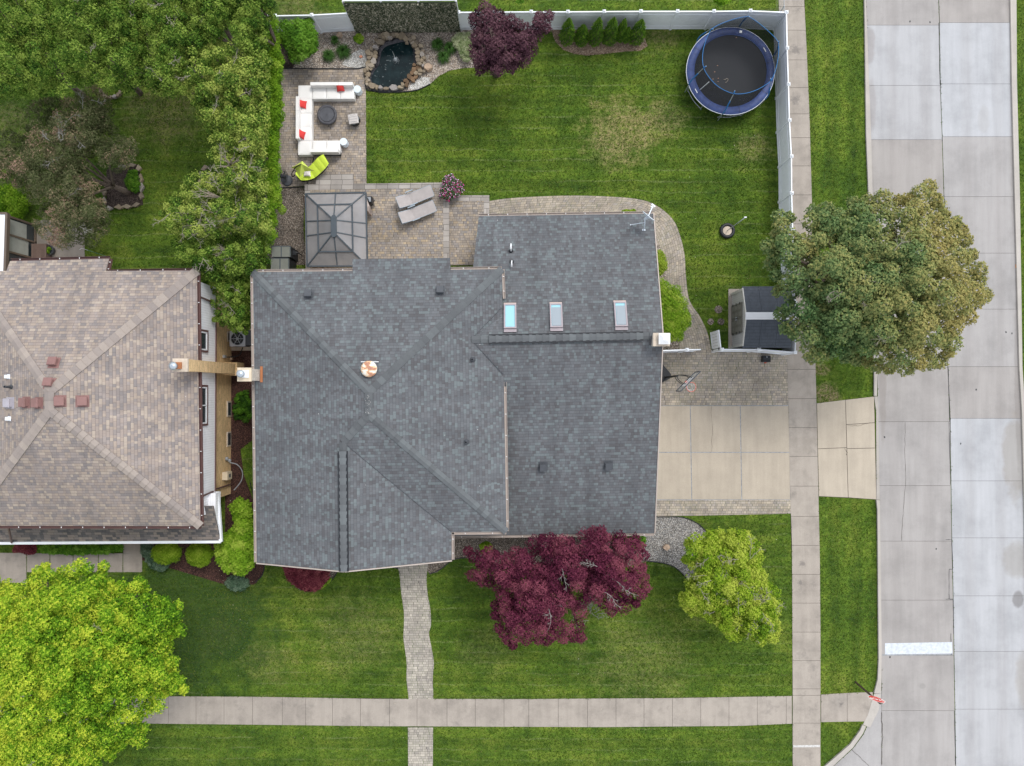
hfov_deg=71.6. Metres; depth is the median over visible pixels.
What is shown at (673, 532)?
gravel bed
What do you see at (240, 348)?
equipment pad
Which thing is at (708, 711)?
sidewalk
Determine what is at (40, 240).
neighbour patio
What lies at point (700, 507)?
paver drive
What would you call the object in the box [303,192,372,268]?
gazebo
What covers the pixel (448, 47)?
daylily
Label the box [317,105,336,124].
fire pit
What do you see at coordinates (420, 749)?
front path
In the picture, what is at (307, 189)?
terrace coping
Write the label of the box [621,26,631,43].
arborvitae
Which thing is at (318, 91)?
sofa module
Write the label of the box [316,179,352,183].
patio steps
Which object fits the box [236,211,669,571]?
house
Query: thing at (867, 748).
street
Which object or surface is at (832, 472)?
driveway apron
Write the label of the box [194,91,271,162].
cedar tree
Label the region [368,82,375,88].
pond stone
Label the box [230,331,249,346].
air conditioner
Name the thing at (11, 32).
cedar tree
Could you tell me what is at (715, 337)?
fence gate
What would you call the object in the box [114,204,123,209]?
edging block
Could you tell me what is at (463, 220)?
patio
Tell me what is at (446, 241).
terrace coping
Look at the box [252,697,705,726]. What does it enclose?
joint bed
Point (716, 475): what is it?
driveway
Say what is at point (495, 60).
purple tree
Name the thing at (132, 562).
walkway
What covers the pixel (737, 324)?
door
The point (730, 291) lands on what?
shed slab
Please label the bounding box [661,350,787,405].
paver drive
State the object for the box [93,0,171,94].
cedar tree
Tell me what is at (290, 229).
gravel bed
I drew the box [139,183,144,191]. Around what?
edging block
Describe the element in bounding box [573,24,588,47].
arborvitae
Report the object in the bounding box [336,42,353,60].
daylily
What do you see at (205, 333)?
window
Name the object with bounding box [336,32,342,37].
boulder
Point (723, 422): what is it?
driveway
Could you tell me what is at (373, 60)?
pond stone
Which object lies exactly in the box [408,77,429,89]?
white pebbles
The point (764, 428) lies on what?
driveway
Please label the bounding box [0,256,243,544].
house
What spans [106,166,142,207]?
planting soil
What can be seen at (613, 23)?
arborvitae
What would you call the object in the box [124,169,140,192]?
ground cover
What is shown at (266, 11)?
cedar tree
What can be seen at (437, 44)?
daylily
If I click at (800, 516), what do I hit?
joint bed
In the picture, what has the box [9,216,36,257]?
window frame
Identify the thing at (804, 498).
sidewalk
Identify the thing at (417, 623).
front path
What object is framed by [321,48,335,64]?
daylily
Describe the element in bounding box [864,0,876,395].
curb
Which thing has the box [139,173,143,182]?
edging block
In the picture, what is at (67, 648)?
bright maple tree
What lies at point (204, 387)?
window
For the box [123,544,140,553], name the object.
walkway
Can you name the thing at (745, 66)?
trampoline
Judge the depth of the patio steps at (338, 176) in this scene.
38.68 m
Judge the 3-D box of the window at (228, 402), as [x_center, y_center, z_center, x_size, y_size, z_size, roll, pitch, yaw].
[-15.288,1.400,38.384,0.075,0.500,0.850,0,89,1]
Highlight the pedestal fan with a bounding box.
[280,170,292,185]
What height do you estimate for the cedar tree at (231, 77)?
6.788 m
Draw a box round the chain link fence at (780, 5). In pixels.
[776,0,784,11]
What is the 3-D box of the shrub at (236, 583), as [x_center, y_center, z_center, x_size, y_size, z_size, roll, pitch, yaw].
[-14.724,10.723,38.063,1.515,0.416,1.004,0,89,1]
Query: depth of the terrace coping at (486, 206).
38.66 m
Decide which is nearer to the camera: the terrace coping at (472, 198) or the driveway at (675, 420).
the driveway at (675, 420)
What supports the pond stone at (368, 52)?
on the garden pond at (395, 59)
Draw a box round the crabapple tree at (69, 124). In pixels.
[0,84,139,250]
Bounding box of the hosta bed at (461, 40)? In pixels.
[451,31,471,62]
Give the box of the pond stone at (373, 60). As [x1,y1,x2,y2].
[370,57,376,64]
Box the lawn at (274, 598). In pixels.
[0,0,1023,765]
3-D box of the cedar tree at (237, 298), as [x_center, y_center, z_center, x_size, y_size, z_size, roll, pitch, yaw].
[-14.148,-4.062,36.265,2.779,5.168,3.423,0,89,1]
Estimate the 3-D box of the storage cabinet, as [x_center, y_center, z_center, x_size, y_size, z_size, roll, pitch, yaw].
[-12.078,-6.470,38.090,1.295,1.362,1.509,0,89,1]
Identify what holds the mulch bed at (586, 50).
on the lawn at (274, 598)
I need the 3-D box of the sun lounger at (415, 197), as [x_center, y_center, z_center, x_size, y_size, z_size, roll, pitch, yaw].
[-5.218,-9.952,38.142,2.068,0.664,0.790,-22,89,0]
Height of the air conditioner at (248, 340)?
0.800 m
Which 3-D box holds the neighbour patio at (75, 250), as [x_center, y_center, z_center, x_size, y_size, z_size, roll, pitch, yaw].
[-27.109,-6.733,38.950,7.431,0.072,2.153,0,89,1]
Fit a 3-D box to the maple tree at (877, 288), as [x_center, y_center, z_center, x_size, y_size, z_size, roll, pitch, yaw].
[17.196,-4.532,33.550,11.100,10.086,8.877,-12,89,0]
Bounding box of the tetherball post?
[719,217,746,237]
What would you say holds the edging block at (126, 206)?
on the lawn at (274, 598)
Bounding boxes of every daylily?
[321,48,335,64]
[331,35,339,44]
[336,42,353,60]
[429,37,443,52]
[436,48,449,64]
[443,41,455,55]
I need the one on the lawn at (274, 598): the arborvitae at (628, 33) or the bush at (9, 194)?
the bush at (9, 194)
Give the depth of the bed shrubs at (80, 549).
37.95 m
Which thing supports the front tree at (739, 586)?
on the lawn at (274, 598)
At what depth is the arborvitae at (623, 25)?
37.53 m
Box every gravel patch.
[707,318,713,324]
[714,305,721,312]
[717,318,723,324]
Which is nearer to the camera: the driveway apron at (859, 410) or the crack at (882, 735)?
the crack at (882, 735)
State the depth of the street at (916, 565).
38.33 m
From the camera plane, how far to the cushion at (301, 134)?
38.19 m
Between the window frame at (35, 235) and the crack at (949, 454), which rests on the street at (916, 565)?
the crack at (949, 454)
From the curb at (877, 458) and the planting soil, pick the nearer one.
the curb at (877, 458)
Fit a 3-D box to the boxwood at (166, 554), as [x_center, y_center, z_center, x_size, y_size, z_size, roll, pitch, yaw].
[-18.350,9.010,37.679,1.716,0.736,1.371,0,89,1]
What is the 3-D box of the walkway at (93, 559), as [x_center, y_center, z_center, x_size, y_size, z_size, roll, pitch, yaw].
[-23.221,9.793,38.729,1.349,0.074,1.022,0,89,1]
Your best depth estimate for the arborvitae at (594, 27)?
37.50 m
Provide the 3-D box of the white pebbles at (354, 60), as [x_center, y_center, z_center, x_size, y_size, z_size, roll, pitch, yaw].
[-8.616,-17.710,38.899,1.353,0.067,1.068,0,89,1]
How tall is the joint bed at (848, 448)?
0.062 m
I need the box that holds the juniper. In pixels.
[140,544,169,571]
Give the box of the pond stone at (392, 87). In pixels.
[389,84,398,90]
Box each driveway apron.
[817,400,846,448]
[818,448,847,496]
[846,397,874,423]
[846,423,874,447]
[847,448,875,498]
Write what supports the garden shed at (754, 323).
on the shed slab at (730, 291)
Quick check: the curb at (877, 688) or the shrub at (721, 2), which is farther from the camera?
the curb at (877, 688)
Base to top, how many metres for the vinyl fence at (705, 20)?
1.940 m
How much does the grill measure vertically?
0.865 m
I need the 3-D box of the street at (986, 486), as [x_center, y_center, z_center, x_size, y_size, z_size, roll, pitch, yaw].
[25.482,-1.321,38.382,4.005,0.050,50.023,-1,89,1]
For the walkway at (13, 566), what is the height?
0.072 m
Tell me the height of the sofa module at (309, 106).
0.800 m
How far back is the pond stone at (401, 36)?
38.60 m
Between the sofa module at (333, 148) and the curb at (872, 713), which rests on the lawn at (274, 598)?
the curb at (872, 713)
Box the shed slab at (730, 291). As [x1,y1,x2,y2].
[728,289,738,347]
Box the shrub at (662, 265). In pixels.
[657,249,667,276]
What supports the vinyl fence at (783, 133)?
on the lawn at (274, 598)
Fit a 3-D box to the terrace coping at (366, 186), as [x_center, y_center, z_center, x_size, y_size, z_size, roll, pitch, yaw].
[-7.482,-10.663,38.668,7.533,0.350,0.306,-1,89,1]
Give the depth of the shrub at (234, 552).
36.51 m
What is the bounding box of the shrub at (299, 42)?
[278,17,319,64]
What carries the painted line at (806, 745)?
on the sidewalk at (804, 498)
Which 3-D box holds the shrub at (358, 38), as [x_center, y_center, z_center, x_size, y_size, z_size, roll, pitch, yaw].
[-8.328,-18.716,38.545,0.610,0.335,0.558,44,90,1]
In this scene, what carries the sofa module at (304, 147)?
on the patio at (351, 159)
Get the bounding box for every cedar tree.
[0,0,85,101]
[45,0,142,99]
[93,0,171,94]
[135,0,202,100]
[152,153,274,255]
[169,231,272,283]
[175,40,272,109]
[182,0,243,61]
[182,139,269,203]
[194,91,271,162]
[202,271,251,335]
[230,0,288,64]
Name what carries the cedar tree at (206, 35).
on the lawn at (274, 598)
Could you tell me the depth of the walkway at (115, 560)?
38.68 m
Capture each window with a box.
[201,329,208,352]
[202,385,207,425]
[227,331,229,341]
[227,401,230,416]
[227,431,230,446]
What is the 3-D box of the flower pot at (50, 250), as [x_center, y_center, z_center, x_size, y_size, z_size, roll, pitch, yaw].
[-25.226,-7.230,38.672,0.620,0.505,0.620,0,89,1]
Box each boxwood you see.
[150,543,182,564]
[185,543,214,567]
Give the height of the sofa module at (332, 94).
0.800 m
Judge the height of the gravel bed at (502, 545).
0.062 m
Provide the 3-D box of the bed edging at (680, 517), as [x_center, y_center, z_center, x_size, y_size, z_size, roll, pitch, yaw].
[8.738,7.388,38.389,3.629,0.038,0.490,12,89,1]
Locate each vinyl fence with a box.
[273,12,354,33]
[458,9,787,30]
[663,348,700,352]
[711,348,793,354]
[774,14,796,354]
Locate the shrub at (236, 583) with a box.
[224,575,249,591]
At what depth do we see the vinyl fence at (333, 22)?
37.77 m
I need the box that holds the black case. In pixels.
[761,356,770,362]
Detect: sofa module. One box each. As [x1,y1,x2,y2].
[296,96,313,114]
[296,110,313,128]
[296,124,313,140]
[298,85,312,99]
[298,141,313,156]
[310,82,327,101]
[310,141,327,156]
[324,82,341,101]
[324,141,341,156]
[339,82,355,101]
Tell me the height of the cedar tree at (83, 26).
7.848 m
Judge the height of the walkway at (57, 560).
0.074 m
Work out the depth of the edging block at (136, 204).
38.74 m
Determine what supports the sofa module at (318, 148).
on the patio at (351, 159)
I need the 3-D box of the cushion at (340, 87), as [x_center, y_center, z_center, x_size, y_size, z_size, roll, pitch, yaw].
[-9.239,-15.890,38.208,0.420,0.295,0.316,-3,89,1]
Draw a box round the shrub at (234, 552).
[214,496,255,576]
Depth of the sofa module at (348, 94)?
38.40 m
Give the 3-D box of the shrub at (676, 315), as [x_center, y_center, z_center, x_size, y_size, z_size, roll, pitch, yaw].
[8.301,-3.787,37.586,2.263,2.087,3.597,0,89,1]
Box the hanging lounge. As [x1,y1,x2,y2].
[291,155,328,183]
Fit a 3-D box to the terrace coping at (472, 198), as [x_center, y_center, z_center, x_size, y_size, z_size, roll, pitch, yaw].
[-2.328,-10.069,38.733,2.186,0.110,0.312,0,89,1]
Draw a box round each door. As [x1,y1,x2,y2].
[731,302,742,319]
[731,317,742,335]
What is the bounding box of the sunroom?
[0,212,36,270]
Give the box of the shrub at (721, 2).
[713,0,730,5]
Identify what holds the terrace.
on the lawn at (274, 598)
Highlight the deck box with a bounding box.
[31,244,51,257]
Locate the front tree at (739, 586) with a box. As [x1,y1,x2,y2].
[677,527,785,646]
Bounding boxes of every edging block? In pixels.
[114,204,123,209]
[122,204,131,208]
[132,202,140,206]
[138,192,144,199]
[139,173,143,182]
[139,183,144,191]
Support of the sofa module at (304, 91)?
on the patio at (351, 159)
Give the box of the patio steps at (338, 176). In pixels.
[317,174,353,183]
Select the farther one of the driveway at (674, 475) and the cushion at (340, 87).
the driveway at (674, 475)
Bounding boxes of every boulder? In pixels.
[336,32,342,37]
[424,63,432,71]
[662,544,669,550]
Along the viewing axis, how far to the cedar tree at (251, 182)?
33.32 m
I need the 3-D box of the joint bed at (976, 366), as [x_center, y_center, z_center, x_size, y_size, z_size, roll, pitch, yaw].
[25.487,-1.321,38.392,4.000,0.048,50.044,-1,89,1]
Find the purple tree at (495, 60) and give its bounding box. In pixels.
[466,0,554,77]
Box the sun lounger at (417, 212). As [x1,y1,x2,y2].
[398,200,436,224]
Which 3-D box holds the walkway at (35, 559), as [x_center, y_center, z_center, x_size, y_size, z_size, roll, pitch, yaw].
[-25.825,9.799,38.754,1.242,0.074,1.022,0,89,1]
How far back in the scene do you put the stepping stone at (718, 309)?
38.51 m
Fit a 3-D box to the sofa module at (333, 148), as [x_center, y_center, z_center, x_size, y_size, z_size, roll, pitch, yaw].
[-9.671,-12.735,38.417,0.752,0.800,0.752,0,89,1]
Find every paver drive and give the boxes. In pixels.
[656,500,790,515]
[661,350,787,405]
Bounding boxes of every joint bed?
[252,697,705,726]
[787,1,819,702]
[817,396,875,499]
[939,17,1020,603]
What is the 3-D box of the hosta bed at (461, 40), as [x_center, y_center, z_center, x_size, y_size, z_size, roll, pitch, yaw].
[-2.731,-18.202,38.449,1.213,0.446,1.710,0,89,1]
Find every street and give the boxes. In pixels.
[834,693,880,765]
[866,0,954,765]
[939,0,1023,765]
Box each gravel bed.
[265,187,304,264]
[293,30,487,91]
[297,571,335,589]
[427,537,644,573]
[641,517,705,577]
[656,238,679,349]
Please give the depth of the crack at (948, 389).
38.35 m
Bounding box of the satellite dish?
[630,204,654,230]
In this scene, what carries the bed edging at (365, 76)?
on the gravel bed at (425, 39)
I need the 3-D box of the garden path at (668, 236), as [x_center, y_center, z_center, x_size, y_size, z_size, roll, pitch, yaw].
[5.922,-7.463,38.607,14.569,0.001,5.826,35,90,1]
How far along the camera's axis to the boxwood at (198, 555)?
37.47 m
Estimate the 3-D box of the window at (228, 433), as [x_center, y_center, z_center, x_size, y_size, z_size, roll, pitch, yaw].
[-15.288,3.025,38.366,0.075,0.500,0.800,0,89,1]
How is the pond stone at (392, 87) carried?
on the garden pond at (395, 59)
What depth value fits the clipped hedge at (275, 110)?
36.68 m
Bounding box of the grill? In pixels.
[367,196,374,205]
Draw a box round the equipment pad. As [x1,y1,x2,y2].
[231,329,250,350]
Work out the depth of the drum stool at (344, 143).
38.37 m
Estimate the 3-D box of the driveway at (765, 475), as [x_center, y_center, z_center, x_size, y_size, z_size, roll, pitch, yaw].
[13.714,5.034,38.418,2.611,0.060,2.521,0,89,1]
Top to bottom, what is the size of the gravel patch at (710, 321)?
0.080 m
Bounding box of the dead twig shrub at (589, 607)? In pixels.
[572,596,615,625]
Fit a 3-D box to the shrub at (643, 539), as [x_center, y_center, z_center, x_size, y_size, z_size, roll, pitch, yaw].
[6.131,8.288,37.365,1.930,0.822,1.034,0,89,1]
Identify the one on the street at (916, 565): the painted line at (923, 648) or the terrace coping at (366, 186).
the painted line at (923, 648)
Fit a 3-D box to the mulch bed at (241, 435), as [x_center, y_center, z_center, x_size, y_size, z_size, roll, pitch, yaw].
[-16.582,4.435,38.731,7.365,0.062,13.058,0,89,1]
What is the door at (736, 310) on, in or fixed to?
in the garden shed at (754, 323)
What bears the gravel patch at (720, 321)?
on the lawn at (274, 598)
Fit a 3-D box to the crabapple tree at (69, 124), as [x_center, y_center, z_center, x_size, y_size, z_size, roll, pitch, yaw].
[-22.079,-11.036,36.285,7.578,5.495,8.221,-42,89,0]
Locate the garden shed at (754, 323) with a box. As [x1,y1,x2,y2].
[731,286,795,347]
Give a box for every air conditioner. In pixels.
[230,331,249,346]
[245,330,250,345]
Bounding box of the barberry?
[282,567,330,592]
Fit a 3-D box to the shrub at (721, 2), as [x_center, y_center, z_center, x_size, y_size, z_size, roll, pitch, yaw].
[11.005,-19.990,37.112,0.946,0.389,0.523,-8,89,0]
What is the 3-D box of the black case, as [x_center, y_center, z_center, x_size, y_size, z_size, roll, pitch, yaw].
[13.684,-1.262,38.282,0.400,0.351,0.395,0,89,1]
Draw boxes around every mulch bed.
[140,351,263,584]
[276,35,294,67]
[551,30,647,55]
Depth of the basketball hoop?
35.71 m
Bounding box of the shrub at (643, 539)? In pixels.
[611,536,646,548]
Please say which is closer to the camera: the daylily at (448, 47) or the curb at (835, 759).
the curb at (835, 759)
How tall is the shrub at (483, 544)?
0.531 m
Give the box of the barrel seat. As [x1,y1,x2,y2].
[348,116,359,125]
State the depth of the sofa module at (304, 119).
38.41 m
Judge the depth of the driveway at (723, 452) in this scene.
38.43 m
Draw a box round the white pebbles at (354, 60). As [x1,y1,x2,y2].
[342,50,366,68]
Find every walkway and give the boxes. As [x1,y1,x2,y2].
[0,553,26,582]
[27,553,49,571]
[50,554,72,571]
[73,554,97,571]
[99,553,122,571]
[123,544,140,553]
[123,553,141,571]
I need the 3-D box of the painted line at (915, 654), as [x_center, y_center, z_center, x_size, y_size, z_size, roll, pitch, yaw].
[21.807,14.624,38.248,3.766,0.074,0.058,0,89,1]
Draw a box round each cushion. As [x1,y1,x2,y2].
[299,129,305,138]
[300,100,306,108]
[304,171,310,175]
[336,85,344,91]
[348,113,358,123]
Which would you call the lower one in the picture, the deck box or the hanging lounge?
the deck box
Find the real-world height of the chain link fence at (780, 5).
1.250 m
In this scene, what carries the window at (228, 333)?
in the house at (115, 406)
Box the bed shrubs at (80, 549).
[36,544,123,555]
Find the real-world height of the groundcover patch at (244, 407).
0.826 m
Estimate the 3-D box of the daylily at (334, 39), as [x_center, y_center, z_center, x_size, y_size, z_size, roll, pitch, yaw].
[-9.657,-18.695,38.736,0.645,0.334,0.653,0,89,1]
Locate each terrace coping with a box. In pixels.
[305,182,442,189]
[305,185,309,268]
[443,199,449,257]
[450,195,488,200]
[484,201,488,213]
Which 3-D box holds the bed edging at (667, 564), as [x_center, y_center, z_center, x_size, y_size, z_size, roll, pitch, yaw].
[8.447,9.969,38.363,2.345,0.038,0.375,25,90,1]
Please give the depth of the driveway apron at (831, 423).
38.39 m
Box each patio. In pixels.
[35,220,83,243]
[40,240,84,256]
[278,69,366,186]
[449,201,483,264]
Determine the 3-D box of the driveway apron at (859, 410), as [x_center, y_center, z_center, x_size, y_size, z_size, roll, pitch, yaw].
[18.814,1.486,38.410,1.544,0.058,1.499,0,89,1]
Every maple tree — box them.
[0,557,188,765]
[463,524,652,650]
[759,178,994,376]
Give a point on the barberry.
(305, 580)
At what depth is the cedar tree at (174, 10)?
33.08 m
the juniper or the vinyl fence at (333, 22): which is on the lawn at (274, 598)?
the juniper
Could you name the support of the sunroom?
on the neighbour patio at (40, 240)
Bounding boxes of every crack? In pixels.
[881,712,882,764]
[948,368,949,421]
[949,432,950,484]
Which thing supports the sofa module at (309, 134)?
on the patio at (351, 159)
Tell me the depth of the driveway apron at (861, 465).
38.34 m
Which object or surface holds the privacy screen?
on the gravel bed at (425, 39)
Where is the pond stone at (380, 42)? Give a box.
[375,39,384,44]
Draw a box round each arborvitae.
[558,17,575,46]
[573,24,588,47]
[588,17,603,46]
[602,16,617,46]
[615,18,626,42]
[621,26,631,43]
[629,19,645,45]
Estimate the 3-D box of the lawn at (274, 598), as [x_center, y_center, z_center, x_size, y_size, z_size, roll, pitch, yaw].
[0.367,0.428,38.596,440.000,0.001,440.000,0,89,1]
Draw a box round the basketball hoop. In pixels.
[662,365,700,391]
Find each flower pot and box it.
[46,244,55,254]
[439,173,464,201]
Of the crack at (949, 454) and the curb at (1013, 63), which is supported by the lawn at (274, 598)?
the curb at (1013, 63)
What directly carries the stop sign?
on the lawn at (274, 598)
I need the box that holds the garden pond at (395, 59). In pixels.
[368,38,416,92]
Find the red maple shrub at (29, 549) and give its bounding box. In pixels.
[12,544,37,555]
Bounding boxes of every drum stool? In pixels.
[340,138,348,147]
[353,85,362,95]
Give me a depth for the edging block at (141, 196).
38.76 m
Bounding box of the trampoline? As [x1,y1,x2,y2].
[684,16,778,120]
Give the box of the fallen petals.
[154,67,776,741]
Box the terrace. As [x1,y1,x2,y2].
[310,188,442,268]
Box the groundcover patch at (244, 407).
[232,389,251,422]
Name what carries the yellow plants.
on the bed edging
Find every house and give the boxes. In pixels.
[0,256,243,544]
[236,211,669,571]
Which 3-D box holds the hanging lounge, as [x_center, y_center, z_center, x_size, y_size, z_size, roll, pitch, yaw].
[-10.874,-11.555,37.856,2.077,1.945,1.245,-40,89,0]
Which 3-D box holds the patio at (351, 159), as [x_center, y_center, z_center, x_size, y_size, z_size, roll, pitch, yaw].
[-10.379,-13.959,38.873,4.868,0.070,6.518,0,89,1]
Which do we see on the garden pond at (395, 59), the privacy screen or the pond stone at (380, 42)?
the pond stone at (380, 42)
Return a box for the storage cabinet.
[271,246,301,268]
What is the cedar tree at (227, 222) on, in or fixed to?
on the lawn at (274, 598)
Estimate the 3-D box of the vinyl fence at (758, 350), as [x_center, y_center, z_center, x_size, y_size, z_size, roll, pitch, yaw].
[12.670,-1.704,37.532,3.793,1.940,0.220,1,89,1]
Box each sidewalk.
[0,695,791,726]
[779,0,819,765]
[821,692,872,721]
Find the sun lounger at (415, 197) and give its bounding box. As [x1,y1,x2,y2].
[395,185,433,209]
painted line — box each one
[793,745,819,746]
[882,654,952,655]
[885,642,952,653]
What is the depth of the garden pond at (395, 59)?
38.81 m
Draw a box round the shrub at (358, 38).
[353,33,364,43]
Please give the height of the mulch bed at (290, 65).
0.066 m
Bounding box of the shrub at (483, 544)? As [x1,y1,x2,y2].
[478,541,491,554]
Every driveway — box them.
[657,405,789,499]
[657,453,690,498]
[659,406,690,451]
[691,406,740,451]
[691,453,740,498]
[741,406,788,451]
[741,453,789,498]
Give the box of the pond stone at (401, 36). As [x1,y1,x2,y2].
[398,32,405,39]
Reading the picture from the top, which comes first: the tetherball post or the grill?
the grill
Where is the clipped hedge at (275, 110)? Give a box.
[261,16,285,245]
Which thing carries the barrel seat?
on the patio at (351, 159)
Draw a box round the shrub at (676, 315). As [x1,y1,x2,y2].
[659,277,691,342]
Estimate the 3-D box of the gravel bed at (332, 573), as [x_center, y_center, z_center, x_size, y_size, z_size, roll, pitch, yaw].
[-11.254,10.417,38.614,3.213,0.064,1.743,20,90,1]
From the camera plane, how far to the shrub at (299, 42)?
37.00 m
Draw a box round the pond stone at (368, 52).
[365,49,370,55]
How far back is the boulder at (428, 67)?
38.55 m
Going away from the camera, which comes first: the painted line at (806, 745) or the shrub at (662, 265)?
the shrub at (662, 265)
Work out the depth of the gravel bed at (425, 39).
38.87 m
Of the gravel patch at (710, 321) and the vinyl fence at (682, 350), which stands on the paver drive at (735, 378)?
the vinyl fence at (682, 350)
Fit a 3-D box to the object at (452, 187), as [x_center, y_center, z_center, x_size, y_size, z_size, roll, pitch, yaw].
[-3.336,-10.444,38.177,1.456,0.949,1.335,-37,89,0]
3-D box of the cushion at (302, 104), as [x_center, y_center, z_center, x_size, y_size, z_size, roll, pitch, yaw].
[-11.296,-15.045,38.318,0.399,0.217,0.420,7,89,1]
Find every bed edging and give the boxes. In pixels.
[282,67,429,92]
[647,561,686,578]
[656,516,705,530]
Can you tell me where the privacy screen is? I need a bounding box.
[342,0,459,32]
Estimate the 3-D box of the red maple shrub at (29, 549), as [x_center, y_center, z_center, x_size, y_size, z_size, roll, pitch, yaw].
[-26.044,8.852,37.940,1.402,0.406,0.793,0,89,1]
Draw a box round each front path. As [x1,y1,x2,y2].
[398,564,433,698]
[408,727,432,765]
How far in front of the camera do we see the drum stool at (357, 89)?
38.40 m
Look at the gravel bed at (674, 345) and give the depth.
38.53 m
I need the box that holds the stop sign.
[855,681,884,703]
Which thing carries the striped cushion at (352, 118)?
on the barrel seat
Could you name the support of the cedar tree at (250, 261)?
on the lawn at (274, 598)
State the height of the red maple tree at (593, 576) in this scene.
6.035 m
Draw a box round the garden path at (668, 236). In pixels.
[489,195,710,349]
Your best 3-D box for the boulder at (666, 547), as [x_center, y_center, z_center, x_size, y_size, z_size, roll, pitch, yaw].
[8.315,8.864,38.298,0.389,0.256,0.336,-11,85,-3]
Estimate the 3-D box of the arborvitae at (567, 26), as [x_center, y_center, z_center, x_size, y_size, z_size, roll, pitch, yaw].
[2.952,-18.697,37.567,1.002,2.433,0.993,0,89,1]
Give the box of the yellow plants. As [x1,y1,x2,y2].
[319,578,331,588]
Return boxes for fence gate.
[710,330,720,350]
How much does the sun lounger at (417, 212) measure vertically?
0.664 m
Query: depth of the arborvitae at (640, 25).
37.58 m
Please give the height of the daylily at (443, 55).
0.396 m
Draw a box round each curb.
[824,725,865,765]
[863,694,880,726]
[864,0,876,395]
[873,500,881,692]
[874,396,879,499]
[1009,0,1023,511]
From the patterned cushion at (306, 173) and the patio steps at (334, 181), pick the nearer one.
the patterned cushion at (306, 173)
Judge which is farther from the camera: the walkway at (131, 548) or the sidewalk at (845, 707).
the walkway at (131, 548)
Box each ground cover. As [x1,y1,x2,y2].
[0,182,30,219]
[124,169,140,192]
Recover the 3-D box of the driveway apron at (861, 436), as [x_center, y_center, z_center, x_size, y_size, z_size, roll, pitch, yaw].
[18.840,2.845,38.395,1.535,0.058,1.373,0,89,1]

